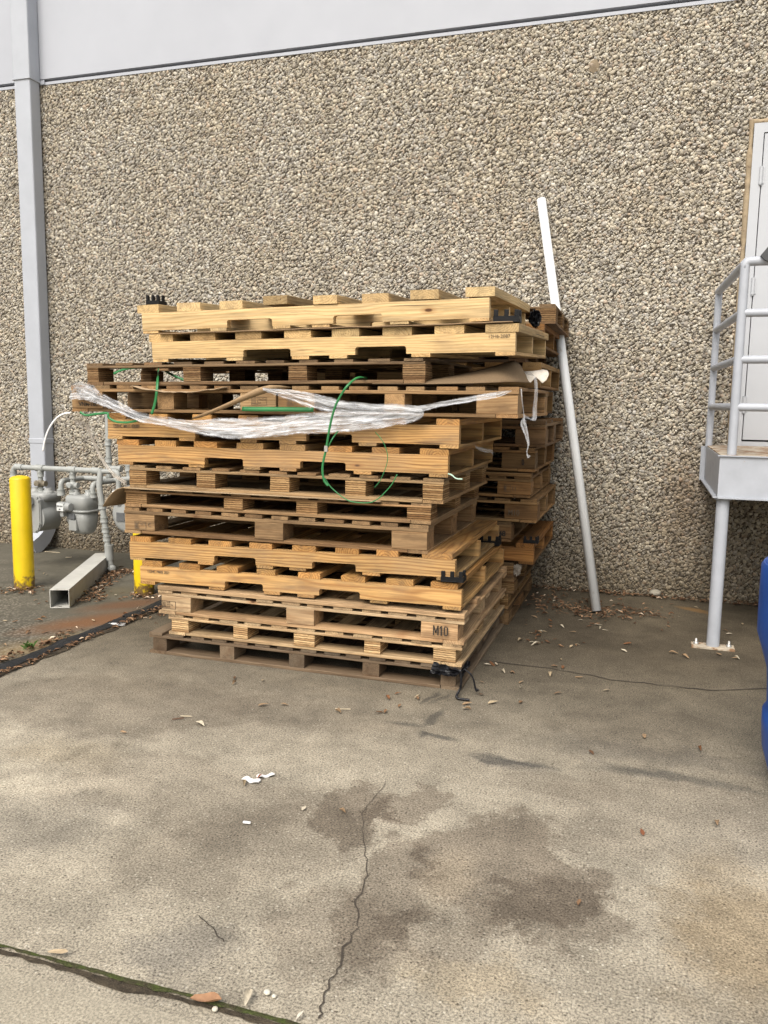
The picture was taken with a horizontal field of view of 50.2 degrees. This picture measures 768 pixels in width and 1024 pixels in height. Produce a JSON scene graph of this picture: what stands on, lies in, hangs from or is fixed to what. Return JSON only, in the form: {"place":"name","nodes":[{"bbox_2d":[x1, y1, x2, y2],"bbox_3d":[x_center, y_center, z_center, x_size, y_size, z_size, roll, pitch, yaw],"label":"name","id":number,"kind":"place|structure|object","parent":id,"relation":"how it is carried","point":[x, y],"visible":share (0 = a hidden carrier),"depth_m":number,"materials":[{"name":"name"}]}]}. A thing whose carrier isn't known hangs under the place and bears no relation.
{"place":"outdoors","nodes":[
{"label":"outdoors","id":0,"kind":"place"},
{"bbox_2d":[0,543,767,1023],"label":"ground","id":1,"kind":"structure","parent":0,"point":[500,835],"depth_m":2.67,"materials":[{"name":"concrete"}]},
{"bbox_2d":[9,475,34,589],"bbox_3d":[-2.571,0.145,5.822,0.138,0.813,0.138,3,8,18],"label":"bollard","id":2,"kind":"object","parent":1,"relation":"on","point":[22,530],"visible":0.94,"depth_m":5.77,"materials":[{"name":"yellow metal"}]},
{"bbox_2d":[20,640,37,649],"bbox_3d":[-1.936,0.725,4.471,0.075,0.040,0.084,0,8,-4],"label":"weed tuft","id":3,"kind":"object","parent":1,"relation":"on","point":[26,644],"visible":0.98,"depth_m":4.46,"materials":[{"name":"green plant"}]},
{"bbox_2d":[48,949,67,953],"bbox_3d":[-0.804,1.083,2.018,0.054,0.002,0.017,-6,7,11],"label":"chip","id":4,"kind":"object","parent":1,"relation":"on","point":[59,951],"visible":1,"depth_m":2.02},
{"bbox_2d":[10,392,129,572],"bbox_3d":[-2.412,-0.300,6.800,1.129,1.446,0.768,3,8,18],"label":"gas piping","id":5,"kind":"object","parent":1,"relation":"on","point":[99,479],"visible":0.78,"depth_m":6.49,"materials":[{"name":"paint"}]},
{"bbox_2d":[31,487,61,532],"bbox_3d":[-2.764,-0.019,6.571,0.254,0.350,0.330,4,8,23],"label":"gas meter","id":6,"kind":"object","parent":5,"relation":"attached to","point":[45,514],"visible":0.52,"depth_m":6.50,"materials":[{"name":"grey metal"}]},
{"bbox_2d":[56,489,99,533],"bbox_3d":[-2.409,-0.003,6.485,0.261,0.347,0.267,5,9,25],"label":"gas meter","id":7,"kind":"object","parent":5,"relation":"attached to","point":[78,510],"visible":0.99,"depth_m":6.42,"materials":[{"name":"grey metal"}]},
{"bbox_2d":[112,485,129,531],"bbox_3d":[-1.974,-0.022,6.409,0.280,0.355,0.256,4,8,22],"label":"gas meter","id":8,"kind":"object","parent":5,"relation":"attached to","point":[118,515],"visible":0.23,"depth_m":6.34,"materials":[{"name":"grey metal"}]},
{"bbox_2d":[49,553,107,607],"bbox_3d":[-2.185,0.477,5.962,0.122,0.122,1.297,0,8,-7],"label":"vinyl post","id":9,"kind":"object","parent":1,"relation":"on","point":[72,586],"visible":0.84,"depth_m":5.68,"materials":[{"name":"white plastic"}]},
{"bbox_2d":[0,586,160,599],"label":"leaf litter","id":10,"kind":"object","parent":1,"relation":"on","point":[30,591],"visible":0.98,"depth_m":5.69,"materials":[{"name":"brown plant"}]},
{"bbox_2d":[0,599,161,671],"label":"joint sealant","id":11,"kind":"object","parent":1,"relation":"on","point":[60,643],"visible":0.81,"depth_m":4.62,"materials":[{"name":"black rubber"}]},
{"bbox_2d":[0,607,161,676],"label":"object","id":12,"kind":"structure","parent":1,"relation":"on","point":[60,650],"depth_m":4.49,"materials":[{"name":"brown soil"}]},
{"bbox_2d":[0,603,164,674],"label":"leaf litter","id":13,"kind":"object","parent":1,"relation":"on","point":[3,657],"visible":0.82,"depth_m":4.56,"materials":[{"name":"brown plant"}]},
{"bbox_2d":[58,566,133,606],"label":"leaf litter","id":14,"kind":"object","parent":1,"relation":"on","point":[109,579],"visible":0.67,"depth_m":6.01,"materials":[{"name":"brown plant"}]},
{"bbox_2d":[0,949,278,1023],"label":"joint dirt","id":15,"kind":"structure","parent":1,"relation":"on","point":[118,985],"depth_m":1.91,"materials":[{"name":"brown soil"}]},
{"bbox_2d":[133,533,154,595],"bbox_3d":[-1.682,0.212,5.722,0.138,0.733,0.138,3,8,18],"label":"bollard","id":16,"kind":"object","parent":1,"relation":"on","point":[142,589],"visible":0.11,"depth_m":5.70,"materials":[{"name":"yellow metal"}]},
{"bbox_2d":[0,944,299,1023],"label":"joint moss","id":17,"kind":"object","parent":1,"relation":"on","point":[153,987],"visible":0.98,"depth_m":1.92,"materials":[{"name":"green plant"}]},
{"bbox_2d":[190,992,220,1001],"bbox_3d":[-0.404,1.102,1.857,0.071,0.013,0.027,1,11,0],"label":"dry leaf","id":18,"kind":"object","parent":17,"relation":"on","point":[210,997],"visible":1,"depth_m":1.86,"materials":[{"name":"plant"}]},
{"bbox_2d":[198,915,223,941],"bbox_3d":[-0.448,1.083,2.133,0.011,0.001,0.138,-5,10,-39],"label":"slab crack","id":19,"kind":"object","parent":1,"relation":"on","point":[213,928],"visible":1,"depth_m":2.13,"materials":[{"name":"grey concrete"}]},
{"bbox_2d":[212,1006,217,1011],"bbox_3d":[-0.381,1.120,1.846,0.014,0.010,0.015,3,8,18],"label":"pebble","id":20,"kind":"object","parent":1,"relation":"on","point":[214,1008],"visible":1,"depth_m":1.84,"materials":[{"name":"stone"}]},
{"bbox_2d":[244,989,252,1005],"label":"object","id":21,"kind":"object","parent":1,"relation":"on","point":[248,993],"visible":1,"depth_m":1.87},
{"bbox_2d":[242,772,274,782],"bbox_3d":[-0.453,0.967,2.970,0.121,0.011,0.057,-2,8,-20],"label":"paper wrapper","id":22,"kind":"object","parent":1,"relation":"on","point":[248,779],"visible":0.99,"depth_m":2.97,"materials":[{"name":"white paper"}]},
{"bbox_2d":[263,989,270,994],"bbox_3d":[-0.271,1.114,1.899,0.018,0.012,0.016,3,8,18],"label":"pebble","id":23,"kind":"object","parent":1,"relation":"on","point":[267,992],"visible":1,"depth_m":1.90,"materials":[{"name":"stone"}]},
{"bbox_2d":[149,601,503,690],"bbox_3d":[-0.263,0.677,4.753,1.723,0.117,1.229,3,8,18],"label":"block pallet","id":24,"kind":"object","parent":1,"relation":"on","point":[167,643],"visible":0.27,"depth_m":4.25,"materials":[{"name":"brown wood"}]},
{"bbox_2d":[168,584,504,666],"bbox_3d":[-0.203,0.569,4.718,1.601,0.109,1.229,3,8,18],"label":"block pallet","id":25,"kind":"object","parent":24,"relation":"on","point":[453,655],"visible":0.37,"depth_m":4.24,"materials":[{"name":"beige wood"}]},
{"bbox_2d":[158,565,506,644],"bbox_3d":[-0.227,0.438,4.705,1.668,0.152,1.233,3,8,18],"label":"block pallet","id":26,"kind":"object","parent":25,"relation":"on","point":[439,624],"visible":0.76,"depth_m":4.16,"materials":[{"name":"brown wood"}]},
{"bbox_2d":[140,541,503,610],"bbox_3d":[-0.288,0.288,4.698,1.759,0.130,1.208,3,8,18],"label":"stringer pallet","id":27,"kind":"object","parent":26,"relation":"on","point":[309,583],"visible":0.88,"depth_m":4.17,"materials":[{"name":"beige wood"}]},
{"bbox_2d":[129,515,498,579],"bbox_3d":[-0.332,0.153,4.695,1.788,0.132,1.205,2,8,18],"label":"stringer pallet","id":28,"kind":"object","parent":27,"relation":"on","point":[468,546],"visible":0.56,"depth_m":4.24,"materials":[{"name":"beige wood"}]},
{"bbox_2d":[124,497,476,553],"bbox_3d":[-0.415,0.017,4.677,1.682,0.141,1.156,3,8,18],"label":"block pallet","id":29,"kind":"object","parent":28,"relation":"on","point":[418,538],"visible":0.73,"depth_m":4.25,"materials":[{"name":"brown wood"}]},
{"bbox_2d":[124,474,478,524],"bbox_3d":[-0.405,-0.104,4.659,1.689,0.099,1.159,3,8,18],"label":"block pallet","id":30,"kind":"object","parent":29,"relation":"on","point":[424,513],"visible":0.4,"depth_m":4.17,"materials":[{"name":"brown wood"}]},
{"bbox_2d":[103,474,422,506],"bbox_3d":[-0.624,-0.092,4.578,1.560,0.120,0.937,3,8,18],"label":"cardboard sheet","id":31,"kind":"object","parent":30,"relation":"on","point":[117,497],"visible":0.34,"depth_m":4.40,"materials":[{"name":"brown cardboard"}]},
{"bbox_2d":[129,458,487,503],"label":"block pallet","id":32,"kind":"object","parent":31,"relation":"on","point":[437,490],"visible":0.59,"depth_m":4.19,"materials":[{"name":"brown wood"}]},
{"bbox_2d":[117,433,492,477],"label":"stringer pallet","id":33,"kind":"object","parent":32,"relation":"on","point":[432,460],"visible":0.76,"depth_m":4.12,"materials":[{"name":"beige wood"}]},
{"bbox_2d":[108,412,501,448],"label":"stringer pallet","id":34,"kind":"object","parent":33,"relation":"on","point":[448,432],"visible":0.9,"depth_m":4.12,"materials":[{"name":"beige wood"}]},
{"bbox_2d":[71,385,547,417],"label":"block pallet","id":35,"kind":"object","parent":34,"relation":"on","point":[508,404],"visible":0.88,"depth_m":4.16,"materials":[{"name":"brown"}]},
{"bbox_2d":[42,412,69,450],"bbox_3d":[-1.772,-0.433,4.428,0.194,0.217,0.004,3,8,18],"label":"strap","id":36,"kind":"object","parent":35,"relation":"attached to","point":[50,426],"visible":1,"depth_m":4.43,"materials":[{"name":"white plastic"}]},
{"bbox_2d":[73,419,126,483],"bbox_3d":[-1.525,-0.329,4.432,0.344,0.347,0.054,3,8,18],"label":"film strip","id":37,"kind":"object","parent":35,"relation":"hanging from","point":[86,425],"visible":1,"depth_m":4.45,"materials":[{"name":"plastic"}]},
{"bbox_2d":[130,386,226,392],"bbox_3d":[-0.999,-0.645,4.324,0.545,0.038,0.360,3,8,18],"label":"cardboard sheet","id":38,"kind":"object","parent":35,"relation":"on","point":[139,387],"visible":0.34,"depth_m":4.17,"materials":[{"name":"brown cardboard"}]},
{"bbox_2d":[242,407,313,411],"bbox_3d":[-0.522,-0.503,4.008,0.384,0.025,0.005,3,8,18],"label":"strap","id":39,"kind":"object","parent":35,"relation":"attached to","point":[298,409],"visible":1,"depth_m":4.00,"materials":[{"name":"green plastic"}]},
{"bbox_2d":[86,358,472,386],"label":"block pallet","id":40,"kind":"object","parent":35,"relation":"on","point":[338,371],"visible":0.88,"depth_m":4.24,"materials":[{"name":"brown wood"}]},
{"bbox_2d":[113,369,182,380],"bbox_3d":[-1.460,-0.861,5.097,0.589,0.096,0.066,6,9,32],"label":"strap","id":41,"kind":"object","parent":40,"relation":"attached to","point":[169,373],"visible":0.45,"depth_m":4.98,"materials":[{"name":"green plastic"}]},
{"bbox_2d":[150,368,158,414],"bbox_3d":[-1.198,-0.641,4.322,0.045,0.251,0.274,0,8,-9],"label":"strap","id":42,"kind":"object","parent":40,"relation":"attached to","point":[156,395],"visible":0.99,"depth_m":4.21,"materials":[{"name":"green plastic"}]},
{"bbox_2d":[149,323,548,362],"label":"stringer pallet","id":43,"kind":"object","parent":40,"relation":"on","point":[466,342],"visible":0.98,"depth_m":3.98,"materials":[{"name":"brown wood"}]},
{"bbox_2d":[137,286,529,333],"bbox_3d":[-0.216,-1.054,4.451,1.850,0.157,1.133,2,10,18],"label":"stringer pallet","id":44,"kind":"object","parent":43,"relation":"on","point":[438,306],"visible":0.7,"depth_m":3.96,"materials":[{"name":"brown wood"}]},
{"bbox_2d":[146,295,166,304],"bbox_3d":[-1.177,-1.090,4.235,0.078,0.057,0.074,3,8,18],"label":"corner guard","id":45,"kind":"object","parent":44,"relation":"on","point":[154,301],"visible":0.9,"depth_m":4.21,"materials":[{"name":"black plastic"}]},
{"bbox_2d":[529,309,541,327],"bbox_3d":[0.874,-1.116,4.740,0.074,0.114,0.061,7,10,36],"label":"plastic scrap","id":46,"kind":"object","parent":44,"relation":"on","point":[535,317],"visible":1,"depth_m":4.74,"materials":[{"name":"black plastic"}]},
{"bbox_2d":[158,321,541,334],"bbox_3d":[-0.128,-0.962,4.391,1.800,0.086,1.072,3,8,18],"label":"cardboard sheet","id":47,"kind":"object","parent":43,"relation":"on","point":[480,325],"visible":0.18,"depth_m":3.91,"materials":[{"name":"brown cardboard"}]},
{"bbox_2d":[493,309,521,323],"bbox_3d":[0.557,-0.880,3.684,0.119,0.057,0.074,3,8,18],"label":"corner guard","id":48,"kind":"object","parent":47,"relation":"on","point":[516,318],"visible":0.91,"depth_m":3.65,"materials":[{"name":"black plastic"}]},
{"bbox_2d":[321,376,396,503],"bbox_3d":[-0.084,-0.344,3.893,0.367,0.593,0.239,3,8,18],"label":"strap","id":49,"kind":"object","parent":40,"relation":"attached to","point":[326,447],"visible":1,"depth_m":3.83,"materials":[{"name":"green plastic"}]},
{"bbox_2d":[69,382,509,437],"bbox_3d":[-0.554,-0.490,3.988,2.344,0.306,0.073,3,8,18],"label":"stretch film","id":50,"kind":"object","parent":35,"relation":"attached to","point":[366,419],"visible":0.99,"depth_m":3.94,"materials":[{"name":"clear plastic"}]},
{"bbox_2d":[80,411,137,423],"bbox_3d":[-1.443,-0.496,4.292,0.360,0.060,0.005,3,8,18],"label":"strap","id":51,"kind":"object","parent":50,"relation":"attached to","point":[111,419],"visible":1,"depth_m":4.29,"materials":[{"name":"green plastic"}]},
{"bbox_2d":[192,385,290,418],"bbox_3d":[-0.706,-0.538,4.029,0.545,0.173,0.016,3,8,18],"label":"cardboard strip","id":52,"kind":"object","parent":50,"relation":"attached to","point":[253,393],"visible":1,"depth_m":4.01,"materials":[{"name":"brown cardboard"}]},
{"bbox_2d":[372,360,530,383],"bbox_3d":[0.334,-0.656,3.834,0.776,0.123,0.307,1,8,-3],"label":"cardboard sheet","id":53,"kind":"object","parent":35,"relation":"on","point":[511,371],"visible":0.92,"depth_m":3.79,"materials":[{"name":"brown cardboard"}]},
{"bbox_2d":[524,369,548,382],"bbox_3d":[0.734,-0.657,3.967,0.138,0.070,0.121,3,8,18],"label":"paper flap","id":54,"kind":"object","parent":53,"relation":"attached to","point":[542,375],"visible":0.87,"depth_m":3.96,"materials":[{"name":"white paper"}]},
{"bbox_2d":[524,373,536,419],"bbox_3d":[0.697,-0.548,3.888,0.070,0.236,0.176,2,8,11],"label":"film strip","id":55,"kind":"object","parent":54,"relation":"hanging from","point":[535,402],"visible":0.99,"depth_m":3.91,"materials":[{"name":"white plastic"}]},
{"bbox_2d":[521,390,529,457],"bbox_3d":[0.632,-0.394,3.672,0.062,0.313,0.024,0,8,-8],"label":"film strip","id":56,"kind":"object","parent":35,"relation":"hanging from","point":[526,427],"visible":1,"depth_m":3.68,"materials":[{"name":"plastic"}]},
{"bbox_2d":[441,570,466,582],"bbox_3d":[0.331,0.301,3.886,0.111,0.053,0.070,2,8,18],"label":"corner guard","id":57,"kind":"object","parent":28,"relation":"attached to","point":[462,578],"visible":1,"depth_m":3.86,"materials":[{"name":"black plastic"}]},
{"bbox_2d":[480,535,501,545],"bbox_3d":[0.636,0.166,4.887,0.121,0.058,0.076,3,8,18],"label":"corner guard","id":58,"kind":"object","parent":28,"relation":"attached to","point":[497,541],"visible":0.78,"depth_m":4.85,"materials":[{"name":"black plastic"}]},
{"bbox_2d":[318,779,385,1017],"bbox_3d":[-0.074,1.052,2.406,0.062,0.001,1.178,2,8,5],"label":"slab crack","id":59,"kind":"object","parent":1,"relation":"on","point":[320,1011],"visible":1,"depth_m":2.08,"materials":[{"name":"grey concrete"}]},
{"bbox_2d":[0,0,767,604],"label":"building","id":60,"kind":"structure","parent":1,"relation":"on","point":[216,152],"depth_m":6.00,"materials":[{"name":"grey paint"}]},
{"bbox_2d":[10,0,55,552],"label":"downspout","id":61,"kind":"object","parent":60,"relation":"attached to","point":[25,49],"visible":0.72,"depth_m":7.02,"materials":[{"name":"paint"}]},
{"bbox_2d":[737,122,767,445],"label":"door","id":62,"kind":"structure","parent":60,"relation":"in","point":[753,426],"depth_m":5.46,"materials":[{"name":"grey paint"}]},
{"bbox_2d":[335,571,531,624],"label":"block pallet","id":63,"kind":"object","parent":1,"relation":"on","point":[507,616],"visible":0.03,"depth_m":5.50,"materials":[{"name":"brown wood"}]},
{"bbox_2d":[333,564,530,608],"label":"block pallet","id":64,"kind":"object","parent":63,"relation":"on","point":[506,600],"visible":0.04,"depth_m":5.28,"materials":[{"name":"brown wood"}]},
{"bbox_2d":[288,561,535,593],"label":"block pallet","id":65,"kind":"object","parent":64,"relation":"on","point":[511,585],"visible":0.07,"depth_m":5.14,"materials":[{"name":"brown wood"}]},
{"bbox_2d":[414,546,523,577],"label":"block pallet","id":66,"kind":"object","parent":65,"relation":"on","point":[509,564],"visible":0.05,"depth_m":5.07,"materials":[{"name":"brown wood"}]},
{"bbox_2d":[319,520,552,564],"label":"stringer pallet","id":67,"kind":"object","parent":66,"relation":"on","point":[521,552],"visible":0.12,"depth_m":5.32,"materials":[{"name":"orange wood"}]},
{"bbox_2d":[325,502,528,541],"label":"block pallet","id":68,"kind":"object","parent":67,"relation":"on","point":[509,531],"visible":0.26,"depth_m":5.35,"materials":[{"name":"brown wood"}]},
{"bbox_2d":[476,482,555,522],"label":"block pallet","id":69,"kind":"object","parent":68,"relation":"on","point":[537,506],"visible":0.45,"depth_m":5.05,"materials":[{"name":"brown wood"}]},
{"bbox_2d":[334,459,550,497],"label":"block pallet","id":70,"kind":"object","parent":69,"relation":"on","point":[516,484],"visible":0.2,"depth_m":5.02,"materials":[{"name":"brown wood"}]},
{"bbox_2d":[486,442,554,471],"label":"block pallet","id":71,"kind":"object","parent":70,"relation":"on","point":[517,459],"visible":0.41,"depth_m":4.99,"materials":[{"name":"brown wood"}]},
{"bbox_2d":[461,417,563,446],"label":"block pallet","id":72,"kind":"object","parent":71,"relation":"on","point":[544,432],"visible":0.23,"depth_m":4.95,"materials":[{"name":"brown wood"}]},
{"bbox_2d":[383,392,552,413],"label":"stringer pallet","id":73,"kind":"object","parent":72,"relation":"on","point":[465,406],"visible":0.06,"depth_m":5.03,"materials":[{"name":"brown wood"}]},
{"bbox_2d":[283,362,559,390],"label":"stringer pallet","id":74,"kind":"object","parent":73,"relation":"on","point":[551,383],"visible":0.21,"depth_m":5.14,"materials":[{"name":"brown wood"}]},
{"bbox_2d":[327,353,546,366],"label":"block pallet","id":75,"kind":"object","parent":74,"relation":"on","point":[482,361],"visible":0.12,"depth_m":5.03,"materials":[{"name":"brown wood"}]},
{"bbox_2d":[500,324,559,356],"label":"stringer pallet","id":76,"kind":"object","parent":75,"relation":"on","point":[551,349],"visible":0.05,"depth_m":5.31,"materials":[{"name":"orange wood"}]},
{"bbox_2d":[510,304,569,337],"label":"block pallet","id":77,"kind":"object","parent":76,"relation":"on","point":[554,318],"visible":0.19,"depth_m":4.88,"materials":[{"name":"brown wood"}]},
{"bbox_2d":[523,536,538,543],"bbox_3d":[0.903,0.167,5.018,0.091,0.044,0.057,3,8,18],"label":"corner guard","id":78,"kind":"object","parent":67,"relation":"on","point":[536,541],"visible":1,"depth_m":4.99,"materials":[{"name":"black plastic"}]},
{"bbox_2d":[513,564,521,574],"bbox_3d":[0.810,0.355,5.061,0.081,0.101,0.030,3,8,18],"label":"film strip","id":79,"kind":"object","parent":66,"relation":"attached to","point":[517,569],"visible":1,"depth_m":5.05,"materials":[{"name":"white plastic"}]},
{"bbox_2d":[430,661,478,700],"bbox_3d":[0.337,0.783,3.878,0.238,0.157,0.130,9,11,45],"label":"plastic bag","id":80,"kind":"object","parent":1,"relation":"on","point":[441,669],"visible":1,"depth_m":3.89,"materials":[{"name":"black plastic"}]},
{"bbox_2d":[537,197,600,610],"bbox_3d":[1.257,-0.773,5.596,0.062,2.796,0.862,-3,9,-25],"label":"plastic pipe","id":81,"kind":"object","parent":1,"relation":"on","point":[572,428],"visible":1,"depth_m":5.55,"materials":[{"name":"white plastic"}]},
{"bbox_2d":[485,660,764,689],"bbox_3d":[1.154,0.834,4.155,1.506,0.001,0.134,3,8,15],"label":"slab crack","id":82,"kind":"object","parent":1,"relation":"on","point":[622,680],"visible":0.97,"depth_m":4.10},
{"bbox_2d":[515,584,757,623],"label":"leaf litter","id":83,"kind":"object","parent":1,"relation":"on","point":[621,610],"visible":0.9,"depth_m":5.59,"materials":[{"name":"brown plant"}]},
{"bbox_2d":[649,589,660,595],"bbox_3d":[1.957,0.586,5.909,0.086,0.060,0.078,-1,8,-15],"label":"pebble","id":84,"kind":"object","parent":1,"relation":"on","point":[657,592],"visible":0.93,"depth_m":5.88,"materials":[{"name":"stone"}]},
{"bbox_2d":[691,256,767,651],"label":"landing","id":85,"kind":"object","parent":1,"relation":"on","point":[730,471],"visible":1,"depth_m":4.55,"materials":[{"name":"paint"}]},
{"bbox_2d":[760,247,767,261],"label":"rail clamp","id":86,"kind":"object","parent":85,"relation":"attached to","point":[764,255],"visible":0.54,"depth_m":4.32,"materials":[{"name":"metal"}]},
{"bbox_2d":[757,557,767,768],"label":"plastic drum","id":87,"kind":"object","parent":1,"relation":"on","point":[762,624],"visible":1,"depth_m":2.88,"materials":[{"name":"blue plastic"}]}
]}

